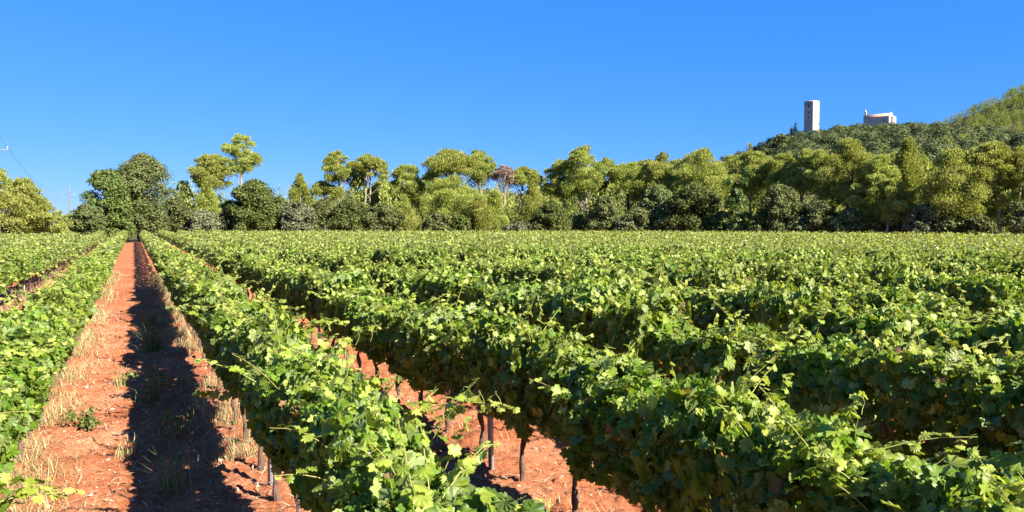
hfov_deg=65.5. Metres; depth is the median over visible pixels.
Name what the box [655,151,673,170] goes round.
pine tree
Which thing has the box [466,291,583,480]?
grapevine
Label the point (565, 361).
grapevine
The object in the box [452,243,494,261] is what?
grapevine
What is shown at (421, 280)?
grapevine
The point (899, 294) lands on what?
grapevine
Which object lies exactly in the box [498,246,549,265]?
grapevine
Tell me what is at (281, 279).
grapevine
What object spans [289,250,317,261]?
grapevine
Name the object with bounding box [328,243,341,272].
grapevine
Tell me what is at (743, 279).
grapevine
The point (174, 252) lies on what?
grapevine
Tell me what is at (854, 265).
grapevine
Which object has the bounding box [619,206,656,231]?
holm oak
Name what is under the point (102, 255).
grapevine
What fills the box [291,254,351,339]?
grapevine
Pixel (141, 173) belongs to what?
oak tree
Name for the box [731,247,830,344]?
grapevine
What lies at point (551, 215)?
oak tree
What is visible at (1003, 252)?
grapevine
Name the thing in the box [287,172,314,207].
pine tree
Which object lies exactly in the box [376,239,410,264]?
grapevine
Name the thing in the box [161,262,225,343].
grapevine
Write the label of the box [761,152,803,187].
pine tree
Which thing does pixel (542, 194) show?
pine tree
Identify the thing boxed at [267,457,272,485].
trellis post
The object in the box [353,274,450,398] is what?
grapevine
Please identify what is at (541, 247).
grapevine
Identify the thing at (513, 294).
grapevine
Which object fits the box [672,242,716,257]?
grapevine
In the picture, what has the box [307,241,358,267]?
grapevine
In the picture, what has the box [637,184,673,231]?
holm oak
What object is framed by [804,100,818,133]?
stone tower
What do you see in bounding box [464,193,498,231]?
pine tree
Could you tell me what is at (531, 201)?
pine tree
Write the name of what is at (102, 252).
grapevine
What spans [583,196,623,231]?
holm oak
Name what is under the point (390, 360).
grapevine
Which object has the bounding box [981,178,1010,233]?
pine tree
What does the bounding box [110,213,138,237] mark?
holm oak
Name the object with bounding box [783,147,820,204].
pine tree
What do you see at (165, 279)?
grapevine
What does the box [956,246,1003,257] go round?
grapevine
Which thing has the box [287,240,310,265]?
grapevine
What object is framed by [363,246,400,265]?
grapevine
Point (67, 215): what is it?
pine tree
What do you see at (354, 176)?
pine tree
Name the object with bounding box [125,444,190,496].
grass tuft
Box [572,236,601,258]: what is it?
grapevine
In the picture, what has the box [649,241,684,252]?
grapevine
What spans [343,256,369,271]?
grapevine
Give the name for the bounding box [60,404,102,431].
leafy weed
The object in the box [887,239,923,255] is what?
grapevine
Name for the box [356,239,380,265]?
grapevine
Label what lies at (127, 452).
dry weed
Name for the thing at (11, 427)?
grapevine
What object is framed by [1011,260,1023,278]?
grapevine
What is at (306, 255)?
grapevine
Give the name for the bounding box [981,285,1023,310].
grapevine
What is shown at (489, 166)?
pine tree
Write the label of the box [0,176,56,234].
pine tree
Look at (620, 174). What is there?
pine tree
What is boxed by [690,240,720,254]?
grapevine
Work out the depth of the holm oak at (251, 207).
112.15 m
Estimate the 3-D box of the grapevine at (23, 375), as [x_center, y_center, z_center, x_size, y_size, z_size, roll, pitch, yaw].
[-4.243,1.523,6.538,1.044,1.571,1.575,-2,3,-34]
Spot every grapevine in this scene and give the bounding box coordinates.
[0,248,23,310]
[0,254,12,291]
[0,255,9,293]
[0,279,90,377]
[0,284,62,461]
[0,292,93,436]
[0,303,77,420]
[0,316,67,485]
[0,342,67,440]
[0,361,63,497]
[0,363,84,511]
[1,240,34,310]
[2,244,33,308]
[10,248,45,302]
[11,271,83,387]
[13,277,92,403]
[14,244,39,298]
[16,253,31,299]
[17,243,46,291]
[20,250,34,299]
[24,261,99,339]
[27,279,106,366]
[42,279,104,357]
[47,272,98,298]
[56,259,105,285]
[56,264,111,332]
[63,246,106,281]
[65,249,115,272]
[68,247,110,300]
[71,253,110,281]
[86,242,118,291]
[86,248,118,297]
[88,247,111,302]
[93,264,108,302]
[108,255,115,276]
[151,247,205,279]
[154,240,175,255]
[155,244,177,264]
[155,244,188,294]
[155,257,202,316]
[159,245,186,265]
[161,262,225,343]
[163,248,212,326]
[163,253,189,319]
[165,278,285,424]
[171,251,206,335]
[171,254,240,368]
[173,275,228,360]
[177,288,303,443]
[181,253,225,350]
[182,265,261,391]
[184,286,251,378]
[186,274,268,402]
[191,284,349,470]
[194,310,402,511]
[211,237,239,270]
[211,245,234,269]
[212,255,229,275]
[214,289,328,500]
[221,245,260,288]
[224,250,231,274]
[225,236,244,272]
[225,247,276,299]
[226,236,263,297]
[232,336,386,510]
[240,251,270,299]
[241,245,279,300]
[249,259,267,293]
[251,254,292,308]
[256,247,287,285]
[264,257,292,303]
[269,363,551,511]
[272,255,313,298]
[273,243,296,259]
[278,255,310,327]
[282,239,301,261]
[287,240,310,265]
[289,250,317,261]
[289,259,316,341]
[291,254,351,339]
[298,245,331,267]
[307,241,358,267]
[307,272,352,349]
[308,242,336,266]
[309,269,395,372]
[314,252,360,273]
[315,245,372,363]
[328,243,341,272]
[328,249,375,271]
[328,416,517,511]
[329,237,357,253]
[341,290,408,378]
[342,240,378,253]
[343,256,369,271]
[352,257,386,282]
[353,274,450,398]
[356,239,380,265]
[360,255,389,289]
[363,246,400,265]
[371,288,456,415]
[372,238,409,263]
[372,255,412,292]
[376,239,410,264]
[385,266,427,297]
[386,268,458,298]
[387,247,422,267]
[392,272,493,433]
[395,244,426,268]
[401,257,458,304]
[408,255,451,272]
[411,245,440,253]
[420,246,455,271]
[420,254,484,307]
[428,240,456,256]
[434,299,527,449]
[447,240,480,260]
[447,245,480,270]
[451,262,501,309]
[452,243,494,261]
[459,244,502,272]
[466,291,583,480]
[469,238,496,253]
[474,264,524,317]
[475,240,504,255]
[478,262,511,280]
[482,247,513,262]
[487,256,561,329]
[491,246,523,286]
[491,250,523,263]
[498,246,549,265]
[501,240,515,256]
[509,317,643,511]
[510,233,543,259]
[511,251,557,285]
[518,260,594,333]
[522,241,543,248]
[529,344,771,511]
[533,243,559,253]
[534,249,585,327]
[536,244,576,263]
[547,247,639,352]
[547,258,629,287]
[560,246,585,264]
[563,249,606,265]
[567,258,691,378]
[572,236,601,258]
[580,238,607,251]
[581,246,625,271]
[588,251,656,286]
[591,274,646,289]
[604,246,639,261]
[607,246,643,263]
[610,238,642,252]
[614,265,673,290]
[617,268,662,291]
[618,245,652,257]
[622,241,648,251]
[626,245,670,273]
[633,319,843,511]
[636,240,666,250]
[637,276,720,327]
[640,310,749,389]
[645,247,666,259]
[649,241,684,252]
[653,248,727,288]
[655,251,692,261]
[656,243,689,257]
[668,242,720,266]
[671,304,812,408]
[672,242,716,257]
[685,241,755,290]
[685,253,734,267]
[686,248,728,259]
[686,262,781,332]
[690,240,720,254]
[718,252,767,272]
[720,262,785,332]
[722,243,750,260]
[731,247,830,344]
[736,247,776,265]
[740,379,1023,511]
[745,250,796,277]
[746,242,777,255]
[747,264,773,280]
[747,308,923,456]
[755,242,777,253]
[762,248,829,285]
[766,248,814,261]
[766,255,793,263]
[768,243,794,252]
[776,238,833,261]
[778,283,858,324]
[781,245,824,264]
[784,287,880,415]
[787,253,871,292]
[788,254,833,272]
[806,268,875,310]
[811,240,843,252]
[811,254,863,271]
[814,249,862,266]
[815,242,855,259]
[824,286,967,394]
[837,247,905,289]
[843,303,1023,476]
[844,250,896,268]
[844,279,883,292]
[849,249,877,258]
[849,254,886,263]
[851,273,959,314]
[863,241,898,255]
[863,247,894,261]
[875,251,926,270]
[878,246,908,256]
[880,260,928,285]
[881,258,927,274]
[886,243,931,262]
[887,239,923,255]
[888,245,935,260]
[888,251,961,296]
[897,254,948,275]
[906,252,954,264]
[910,293,1023,396]
[925,283,1021,326]
[926,245,967,254]
[926,261,967,277]
[927,245,973,260]
[929,249,990,274]
[930,328,1023,486]
[937,448,1023,511]
[942,260,1023,313]
[947,248,1002,266]
[951,303,1023,323]
[953,255,1016,276]
[955,259,1017,279]
[955,270,1023,313]
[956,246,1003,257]
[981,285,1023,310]
[982,246,1022,267]
[991,249,1023,255]
[992,244,1023,259]
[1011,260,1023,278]
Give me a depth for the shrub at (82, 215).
93.76 m
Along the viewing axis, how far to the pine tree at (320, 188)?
125.78 m
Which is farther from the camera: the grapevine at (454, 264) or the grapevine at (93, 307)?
the grapevine at (454, 264)
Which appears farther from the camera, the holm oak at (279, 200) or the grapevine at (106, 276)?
the holm oak at (279, 200)
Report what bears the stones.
on the ground at (134, 261)
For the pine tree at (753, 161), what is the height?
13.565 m
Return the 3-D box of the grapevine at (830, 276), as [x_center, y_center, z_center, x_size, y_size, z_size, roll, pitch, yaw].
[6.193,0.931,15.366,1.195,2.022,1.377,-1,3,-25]
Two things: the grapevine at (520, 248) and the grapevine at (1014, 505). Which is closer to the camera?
the grapevine at (1014, 505)
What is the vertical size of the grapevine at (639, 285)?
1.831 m
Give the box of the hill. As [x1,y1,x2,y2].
[38,92,1023,237]
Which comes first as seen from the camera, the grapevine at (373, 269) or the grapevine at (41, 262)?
the grapevine at (373, 269)
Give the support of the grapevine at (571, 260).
on the ground at (134, 261)
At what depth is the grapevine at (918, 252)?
25.91 m
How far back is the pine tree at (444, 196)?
117.53 m
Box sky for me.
[0,0,1023,214]
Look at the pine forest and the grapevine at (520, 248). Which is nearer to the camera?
the grapevine at (520, 248)
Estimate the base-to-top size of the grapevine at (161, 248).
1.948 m
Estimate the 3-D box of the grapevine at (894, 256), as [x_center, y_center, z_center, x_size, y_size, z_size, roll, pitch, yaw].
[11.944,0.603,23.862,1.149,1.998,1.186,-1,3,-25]
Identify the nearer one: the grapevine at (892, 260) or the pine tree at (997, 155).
the grapevine at (892, 260)
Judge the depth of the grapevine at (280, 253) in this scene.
31.34 m
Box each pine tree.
[0,168,13,188]
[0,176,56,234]
[39,210,74,234]
[54,213,74,234]
[175,180,194,208]
[186,153,233,190]
[194,179,221,214]
[219,133,263,230]
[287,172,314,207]
[309,180,341,230]
[320,149,354,203]
[344,160,365,200]
[351,153,389,208]
[357,179,396,208]
[381,164,426,229]
[385,193,421,231]
[411,174,439,210]
[418,176,477,230]
[419,147,489,229]
[458,149,496,194]
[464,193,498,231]
[487,189,509,231]
[501,166,543,213]
[514,181,542,222]
[536,177,558,204]
[539,159,569,218]
[553,144,608,230]
[589,157,623,230]
[604,161,646,211]
[624,160,681,205]
[629,158,649,230]
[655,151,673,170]
[669,147,733,197]
[669,159,684,193]
[720,154,744,209]
[726,150,778,219]
[745,143,753,155]
[751,155,780,200]
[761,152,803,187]
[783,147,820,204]
[797,148,842,232]
[814,137,875,209]
[844,153,907,227]
[872,178,917,233]
[885,151,897,165]
[887,136,926,231]
[911,166,939,228]
[914,146,998,228]
[920,154,932,171]
[959,147,997,191]
[966,140,1020,234]
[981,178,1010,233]
[989,145,1023,210]
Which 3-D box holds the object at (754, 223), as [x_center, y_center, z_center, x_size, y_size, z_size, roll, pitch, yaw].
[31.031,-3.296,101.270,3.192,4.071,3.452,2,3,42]
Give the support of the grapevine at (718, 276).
on the ground at (134, 261)
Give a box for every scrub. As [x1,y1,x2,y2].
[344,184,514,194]
[574,121,1023,204]
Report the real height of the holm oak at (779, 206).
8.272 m
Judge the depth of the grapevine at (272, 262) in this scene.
21.13 m
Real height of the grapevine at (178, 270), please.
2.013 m
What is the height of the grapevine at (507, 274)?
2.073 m
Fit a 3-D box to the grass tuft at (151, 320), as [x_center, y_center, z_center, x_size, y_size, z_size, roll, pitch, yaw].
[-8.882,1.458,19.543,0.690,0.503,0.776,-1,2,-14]
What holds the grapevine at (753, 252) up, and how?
on the ground at (134, 261)
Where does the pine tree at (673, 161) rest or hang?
on the ground at (134, 261)
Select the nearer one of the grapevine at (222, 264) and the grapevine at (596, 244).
the grapevine at (222, 264)
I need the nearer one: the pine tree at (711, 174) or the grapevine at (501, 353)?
the grapevine at (501, 353)
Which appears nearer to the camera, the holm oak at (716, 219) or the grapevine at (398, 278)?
the grapevine at (398, 278)
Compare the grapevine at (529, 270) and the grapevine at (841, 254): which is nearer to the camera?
the grapevine at (529, 270)
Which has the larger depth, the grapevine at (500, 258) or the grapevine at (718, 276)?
the grapevine at (500, 258)
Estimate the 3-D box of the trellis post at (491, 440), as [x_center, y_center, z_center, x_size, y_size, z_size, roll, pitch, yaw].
[-0.211,1.537,7.957,0.049,1.400,0.081,-2,3,-23]
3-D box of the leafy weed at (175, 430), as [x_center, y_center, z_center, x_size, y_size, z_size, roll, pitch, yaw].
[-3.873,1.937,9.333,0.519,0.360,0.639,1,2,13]
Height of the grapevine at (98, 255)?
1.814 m
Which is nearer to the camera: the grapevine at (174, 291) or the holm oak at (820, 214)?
the grapevine at (174, 291)
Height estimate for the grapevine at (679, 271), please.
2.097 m
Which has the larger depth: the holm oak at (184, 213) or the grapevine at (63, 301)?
the holm oak at (184, 213)
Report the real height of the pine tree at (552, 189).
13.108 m
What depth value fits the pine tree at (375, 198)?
128.86 m
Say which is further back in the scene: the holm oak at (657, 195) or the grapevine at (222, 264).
the holm oak at (657, 195)
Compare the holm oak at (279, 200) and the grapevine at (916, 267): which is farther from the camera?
the holm oak at (279, 200)
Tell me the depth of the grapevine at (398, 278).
17.79 m
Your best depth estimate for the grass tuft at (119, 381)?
12.28 m
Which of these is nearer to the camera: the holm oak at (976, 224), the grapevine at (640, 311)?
the grapevine at (640, 311)
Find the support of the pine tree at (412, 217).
on the ground at (134, 261)
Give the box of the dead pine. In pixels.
[489,164,516,214]
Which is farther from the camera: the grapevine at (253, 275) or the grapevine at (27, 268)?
the grapevine at (27, 268)
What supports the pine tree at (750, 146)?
on the hill
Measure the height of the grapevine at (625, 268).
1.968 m
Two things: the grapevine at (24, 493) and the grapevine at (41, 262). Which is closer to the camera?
the grapevine at (24, 493)
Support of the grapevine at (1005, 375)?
on the ground at (134, 261)
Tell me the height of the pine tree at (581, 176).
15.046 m
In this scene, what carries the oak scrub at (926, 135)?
on the hill
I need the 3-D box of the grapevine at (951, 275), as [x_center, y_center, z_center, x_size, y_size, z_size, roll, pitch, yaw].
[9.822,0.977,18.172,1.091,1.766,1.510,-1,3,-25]
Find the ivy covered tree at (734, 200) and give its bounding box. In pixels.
[719,167,755,232]
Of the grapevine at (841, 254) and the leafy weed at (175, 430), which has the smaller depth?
the leafy weed at (175, 430)
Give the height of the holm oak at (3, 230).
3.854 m
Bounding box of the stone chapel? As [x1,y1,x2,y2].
[863,110,895,125]
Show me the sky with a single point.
(86, 86)
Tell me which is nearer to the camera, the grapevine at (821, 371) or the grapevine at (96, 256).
the grapevine at (821, 371)
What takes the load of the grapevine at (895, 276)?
on the ground at (134, 261)
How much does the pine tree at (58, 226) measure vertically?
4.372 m
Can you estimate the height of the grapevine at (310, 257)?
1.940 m
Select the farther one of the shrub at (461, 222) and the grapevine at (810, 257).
the shrub at (461, 222)
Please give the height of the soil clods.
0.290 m
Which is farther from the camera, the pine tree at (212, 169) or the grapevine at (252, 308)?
the pine tree at (212, 169)
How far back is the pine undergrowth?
289.28 m
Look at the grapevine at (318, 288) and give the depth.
14.97 m
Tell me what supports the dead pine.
on the ground at (134, 261)
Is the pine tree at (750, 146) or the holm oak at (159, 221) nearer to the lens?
the holm oak at (159, 221)
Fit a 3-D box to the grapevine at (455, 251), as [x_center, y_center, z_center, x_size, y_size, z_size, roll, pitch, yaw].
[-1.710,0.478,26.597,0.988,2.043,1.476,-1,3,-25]
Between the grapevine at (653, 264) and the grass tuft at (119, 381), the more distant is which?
the grapevine at (653, 264)
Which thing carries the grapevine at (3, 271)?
on the ground at (134, 261)
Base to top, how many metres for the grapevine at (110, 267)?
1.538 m
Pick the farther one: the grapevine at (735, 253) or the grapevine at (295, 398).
the grapevine at (735, 253)
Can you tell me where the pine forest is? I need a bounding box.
[934,83,1023,131]
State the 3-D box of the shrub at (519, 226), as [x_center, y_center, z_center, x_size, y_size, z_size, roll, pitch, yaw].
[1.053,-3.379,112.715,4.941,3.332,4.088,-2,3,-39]
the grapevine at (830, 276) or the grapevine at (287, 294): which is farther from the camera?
the grapevine at (287, 294)
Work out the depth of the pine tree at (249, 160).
123.78 m
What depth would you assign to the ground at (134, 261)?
9.04 m
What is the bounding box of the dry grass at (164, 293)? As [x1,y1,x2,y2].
[0,270,608,511]
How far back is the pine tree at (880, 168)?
94.72 m
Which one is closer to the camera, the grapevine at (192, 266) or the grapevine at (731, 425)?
the grapevine at (731, 425)
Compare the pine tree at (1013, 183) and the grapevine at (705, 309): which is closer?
the grapevine at (705, 309)
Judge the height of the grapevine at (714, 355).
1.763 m
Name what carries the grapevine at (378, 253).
on the ground at (134, 261)
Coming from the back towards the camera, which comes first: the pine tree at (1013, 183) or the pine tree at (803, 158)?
the pine tree at (803, 158)
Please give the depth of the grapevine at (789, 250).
30.98 m
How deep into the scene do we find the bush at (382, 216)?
112.80 m
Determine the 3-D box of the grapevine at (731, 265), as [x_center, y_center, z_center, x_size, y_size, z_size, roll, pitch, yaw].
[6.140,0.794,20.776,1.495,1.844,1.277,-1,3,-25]
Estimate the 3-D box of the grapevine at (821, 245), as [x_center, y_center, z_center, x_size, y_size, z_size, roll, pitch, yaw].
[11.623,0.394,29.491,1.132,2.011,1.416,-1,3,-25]
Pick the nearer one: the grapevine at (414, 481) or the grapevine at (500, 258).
the grapevine at (414, 481)
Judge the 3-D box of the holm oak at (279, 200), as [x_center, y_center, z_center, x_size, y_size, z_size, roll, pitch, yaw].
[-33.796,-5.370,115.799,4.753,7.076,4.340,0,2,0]
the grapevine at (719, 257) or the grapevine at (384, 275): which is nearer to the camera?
the grapevine at (384, 275)
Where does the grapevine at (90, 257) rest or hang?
on the ground at (134, 261)
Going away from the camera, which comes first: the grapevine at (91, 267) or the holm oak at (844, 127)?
the grapevine at (91, 267)
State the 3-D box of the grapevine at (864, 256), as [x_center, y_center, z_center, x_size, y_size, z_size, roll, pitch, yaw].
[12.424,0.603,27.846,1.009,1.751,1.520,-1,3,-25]
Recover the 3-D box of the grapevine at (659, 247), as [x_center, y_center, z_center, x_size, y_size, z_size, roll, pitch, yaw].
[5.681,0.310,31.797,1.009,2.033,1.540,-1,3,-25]
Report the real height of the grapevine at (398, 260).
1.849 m
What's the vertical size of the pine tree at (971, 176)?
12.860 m
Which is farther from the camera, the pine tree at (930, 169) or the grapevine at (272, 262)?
the pine tree at (930, 169)
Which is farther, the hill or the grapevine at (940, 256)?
the hill
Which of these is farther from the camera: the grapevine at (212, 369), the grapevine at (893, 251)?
the grapevine at (893, 251)
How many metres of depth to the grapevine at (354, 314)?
12.08 m
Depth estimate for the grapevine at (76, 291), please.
13.53 m
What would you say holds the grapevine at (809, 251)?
on the ground at (134, 261)
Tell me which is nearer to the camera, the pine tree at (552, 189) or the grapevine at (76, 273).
the grapevine at (76, 273)
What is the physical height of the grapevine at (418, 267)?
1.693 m
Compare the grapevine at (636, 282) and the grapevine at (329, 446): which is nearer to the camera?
the grapevine at (329, 446)
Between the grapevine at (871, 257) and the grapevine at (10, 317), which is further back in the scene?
the grapevine at (871, 257)
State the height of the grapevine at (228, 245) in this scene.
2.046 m
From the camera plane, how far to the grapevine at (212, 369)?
12.44 m
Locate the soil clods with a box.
[22,291,610,511]
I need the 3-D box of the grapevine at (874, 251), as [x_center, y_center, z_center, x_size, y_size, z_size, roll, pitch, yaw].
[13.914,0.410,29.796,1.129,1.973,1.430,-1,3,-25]
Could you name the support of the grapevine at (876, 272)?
on the ground at (134, 261)
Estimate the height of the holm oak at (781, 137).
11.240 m
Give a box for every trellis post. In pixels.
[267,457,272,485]
[318,326,320,346]
[487,415,493,469]
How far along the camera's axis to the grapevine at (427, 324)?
9.04 m
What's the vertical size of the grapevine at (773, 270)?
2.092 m
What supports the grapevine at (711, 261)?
on the ground at (134, 261)
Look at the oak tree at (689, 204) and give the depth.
106.20 m
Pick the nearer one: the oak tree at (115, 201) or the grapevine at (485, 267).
the grapevine at (485, 267)
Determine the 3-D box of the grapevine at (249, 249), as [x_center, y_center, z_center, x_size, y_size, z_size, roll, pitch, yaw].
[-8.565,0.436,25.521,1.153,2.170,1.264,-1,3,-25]
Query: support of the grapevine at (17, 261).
on the ground at (134, 261)
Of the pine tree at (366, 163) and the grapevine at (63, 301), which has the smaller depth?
the grapevine at (63, 301)
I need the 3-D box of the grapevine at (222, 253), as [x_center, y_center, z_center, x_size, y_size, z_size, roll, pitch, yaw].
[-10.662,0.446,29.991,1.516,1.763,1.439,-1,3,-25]
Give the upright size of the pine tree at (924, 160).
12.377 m
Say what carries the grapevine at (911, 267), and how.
on the ground at (134, 261)
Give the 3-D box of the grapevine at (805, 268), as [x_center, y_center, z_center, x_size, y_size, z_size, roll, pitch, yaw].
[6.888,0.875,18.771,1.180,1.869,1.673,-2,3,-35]
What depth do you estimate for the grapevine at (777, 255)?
25.45 m
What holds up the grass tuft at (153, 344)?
on the ground at (134, 261)
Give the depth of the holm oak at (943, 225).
87.32 m
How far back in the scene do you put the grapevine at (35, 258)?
26.64 m
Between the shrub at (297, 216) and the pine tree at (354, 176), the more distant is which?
the pine tree at (354, 176)
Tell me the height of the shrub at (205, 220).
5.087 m
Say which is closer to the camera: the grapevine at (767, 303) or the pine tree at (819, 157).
the grapevine at (767, 303)
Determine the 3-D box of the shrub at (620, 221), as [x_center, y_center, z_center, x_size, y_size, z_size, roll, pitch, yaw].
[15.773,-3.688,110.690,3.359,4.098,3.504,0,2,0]
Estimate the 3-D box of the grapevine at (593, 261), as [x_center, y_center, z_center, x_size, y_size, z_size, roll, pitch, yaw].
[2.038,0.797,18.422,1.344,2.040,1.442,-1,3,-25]
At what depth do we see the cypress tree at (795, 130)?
522.68 m
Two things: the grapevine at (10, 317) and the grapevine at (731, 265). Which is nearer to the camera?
the grapevine at (10, 317)
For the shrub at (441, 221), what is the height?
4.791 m
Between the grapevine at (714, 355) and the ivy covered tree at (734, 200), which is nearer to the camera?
the grapevine at (714, 355)
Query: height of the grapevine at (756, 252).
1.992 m
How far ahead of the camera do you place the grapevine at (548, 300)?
11.33 m
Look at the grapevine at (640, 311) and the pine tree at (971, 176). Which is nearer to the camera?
the grapevine at (640, 311)
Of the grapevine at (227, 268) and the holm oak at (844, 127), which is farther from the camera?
the holm oak at (844, 127)
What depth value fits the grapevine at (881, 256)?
22.50 m
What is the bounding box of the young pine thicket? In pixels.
[103,162,1021,238]
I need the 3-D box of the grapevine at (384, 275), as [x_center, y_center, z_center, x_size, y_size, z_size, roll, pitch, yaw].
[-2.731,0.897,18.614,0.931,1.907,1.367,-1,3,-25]
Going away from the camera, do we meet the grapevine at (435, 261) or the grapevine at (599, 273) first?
the grapevine at (599, 273)
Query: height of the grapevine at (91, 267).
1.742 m
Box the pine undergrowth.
[357,132,997,221]
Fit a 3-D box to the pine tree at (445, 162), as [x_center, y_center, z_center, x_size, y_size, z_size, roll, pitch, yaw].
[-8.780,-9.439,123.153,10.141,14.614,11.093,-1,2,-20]
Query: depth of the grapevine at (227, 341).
7.74 m
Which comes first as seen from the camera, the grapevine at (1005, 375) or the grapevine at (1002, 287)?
the grapevine at (1005, 375)
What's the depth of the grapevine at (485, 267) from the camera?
18.88 m
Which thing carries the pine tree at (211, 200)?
on the ground at (134, 261)
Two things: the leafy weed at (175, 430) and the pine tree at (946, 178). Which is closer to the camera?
the leafy weed at (175, 430)
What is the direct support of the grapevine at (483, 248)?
on the ground at (134, 261)
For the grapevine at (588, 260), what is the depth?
23.01 m
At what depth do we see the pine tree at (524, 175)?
123.07 m
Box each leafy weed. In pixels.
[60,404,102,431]
[124,369,180,403]
[158,407,212,439]
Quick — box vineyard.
[0,229,1023,511]
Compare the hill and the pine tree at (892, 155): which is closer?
the pine tree at (892, 155)
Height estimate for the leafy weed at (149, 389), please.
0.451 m
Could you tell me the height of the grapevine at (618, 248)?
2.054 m
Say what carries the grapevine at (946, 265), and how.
on the ground at (134, 261)
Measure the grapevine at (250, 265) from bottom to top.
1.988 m
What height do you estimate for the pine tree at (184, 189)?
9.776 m
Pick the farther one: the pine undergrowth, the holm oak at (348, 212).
the pine undergrowth
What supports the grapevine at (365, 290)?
on the ground at (134, 261)
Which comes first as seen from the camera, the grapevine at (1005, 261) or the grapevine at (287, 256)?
the grapevine at (1005, 261)
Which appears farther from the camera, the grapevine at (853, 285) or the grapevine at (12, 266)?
the grapevine at (12, 266)
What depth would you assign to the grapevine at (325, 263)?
24.04 m
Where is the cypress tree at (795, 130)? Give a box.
[793,122,797,137]
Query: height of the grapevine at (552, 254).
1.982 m
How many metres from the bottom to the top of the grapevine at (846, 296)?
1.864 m
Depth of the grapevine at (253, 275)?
21.77 m
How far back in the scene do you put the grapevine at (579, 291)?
10.32 m
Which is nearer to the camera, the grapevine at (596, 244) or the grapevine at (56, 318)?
the grapevine at (56, 318)
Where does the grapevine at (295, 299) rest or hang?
on the ground at (134, 261)
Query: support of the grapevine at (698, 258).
on the ground at (134, 261)
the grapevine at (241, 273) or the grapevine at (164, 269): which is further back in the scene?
the grapevine at (241, 273)
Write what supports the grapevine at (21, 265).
on the ground at (134, 261)
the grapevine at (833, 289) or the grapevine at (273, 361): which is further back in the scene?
the grapevine at (833, 289)
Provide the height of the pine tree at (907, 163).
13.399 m
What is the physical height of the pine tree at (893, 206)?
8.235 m
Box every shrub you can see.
[66,204,107,236]
[184,208,225,232]
[279,200,316,231]
[422,210,451,231]
[451,215,470,231]
[502,221,534,231]
[614,215,634,231]
[901,202,939,234]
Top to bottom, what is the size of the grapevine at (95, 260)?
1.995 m
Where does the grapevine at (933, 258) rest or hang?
on the ground at (134, 261)
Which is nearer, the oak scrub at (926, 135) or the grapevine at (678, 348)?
the grapevine at (678, 348)
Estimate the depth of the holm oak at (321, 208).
113.61 m
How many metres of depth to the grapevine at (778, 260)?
22.74 m
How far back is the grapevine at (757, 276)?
16.88 m
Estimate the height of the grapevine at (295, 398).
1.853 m
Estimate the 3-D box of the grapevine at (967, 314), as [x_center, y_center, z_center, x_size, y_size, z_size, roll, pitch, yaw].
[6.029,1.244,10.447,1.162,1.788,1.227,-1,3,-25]
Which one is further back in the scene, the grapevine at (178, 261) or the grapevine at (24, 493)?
the grapevine at (178, 261)
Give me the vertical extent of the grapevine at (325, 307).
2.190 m
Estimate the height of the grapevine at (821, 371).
1.762 m
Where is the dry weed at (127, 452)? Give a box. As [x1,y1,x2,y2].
[114,435,140,459]
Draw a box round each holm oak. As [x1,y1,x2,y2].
[0,222,7,235]
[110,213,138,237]
[143,212,174,236]
[165,196,194,231]
[217,199,238,231]
[225,179,281,231]
[265,195,288,230]
[306,199,336,230]
[325,196,368,231]
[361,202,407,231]
[567,210,589,231]
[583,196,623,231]
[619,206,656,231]
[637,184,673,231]
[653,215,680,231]
[708,210,730,231]
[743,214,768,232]
[755,181,805,233]
[773,133,789,142]
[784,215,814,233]
[793,198,839,232]
[828,207,875,233]
[829,125,850,130]
[873,218,906,234]
[931,213,961,234]
[957,212,998,234]
[997,199,1023,234]
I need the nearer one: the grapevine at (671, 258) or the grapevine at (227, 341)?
the grapevine at (227, 341)
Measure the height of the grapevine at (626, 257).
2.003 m
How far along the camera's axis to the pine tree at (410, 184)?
123.06 m
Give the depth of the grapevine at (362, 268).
20.48 m
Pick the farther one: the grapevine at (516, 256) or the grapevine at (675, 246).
the grapevine at (675, 246)
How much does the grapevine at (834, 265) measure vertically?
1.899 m
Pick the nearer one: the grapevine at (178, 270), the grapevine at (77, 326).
the grapevine at (77, 326)
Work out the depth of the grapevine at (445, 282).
14.91 m
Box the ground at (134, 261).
[0,227,956,511]
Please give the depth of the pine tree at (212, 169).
121.60 m
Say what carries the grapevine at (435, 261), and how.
on the ground at (134, 261)
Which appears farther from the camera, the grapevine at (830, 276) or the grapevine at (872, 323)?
the grapevine at (830, 276)
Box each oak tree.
[78,168,136,240]
[113,152,185,241]
[528,201,574,231]
[660,181,725,232]
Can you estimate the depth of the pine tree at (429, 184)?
134.13 m
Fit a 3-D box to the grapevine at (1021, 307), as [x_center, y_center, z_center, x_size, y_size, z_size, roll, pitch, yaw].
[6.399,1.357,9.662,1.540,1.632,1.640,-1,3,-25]
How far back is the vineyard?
47.59 m
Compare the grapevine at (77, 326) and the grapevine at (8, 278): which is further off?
the grapevine at (8, 278)
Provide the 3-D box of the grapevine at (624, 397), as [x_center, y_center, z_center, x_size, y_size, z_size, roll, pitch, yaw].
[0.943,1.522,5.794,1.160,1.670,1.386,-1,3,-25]
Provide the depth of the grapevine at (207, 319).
9.45 m
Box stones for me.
[17,295,537,511]
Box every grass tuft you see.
[114,367,133,386]
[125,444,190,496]
[128,322,174,352]
[138,308,158,326]

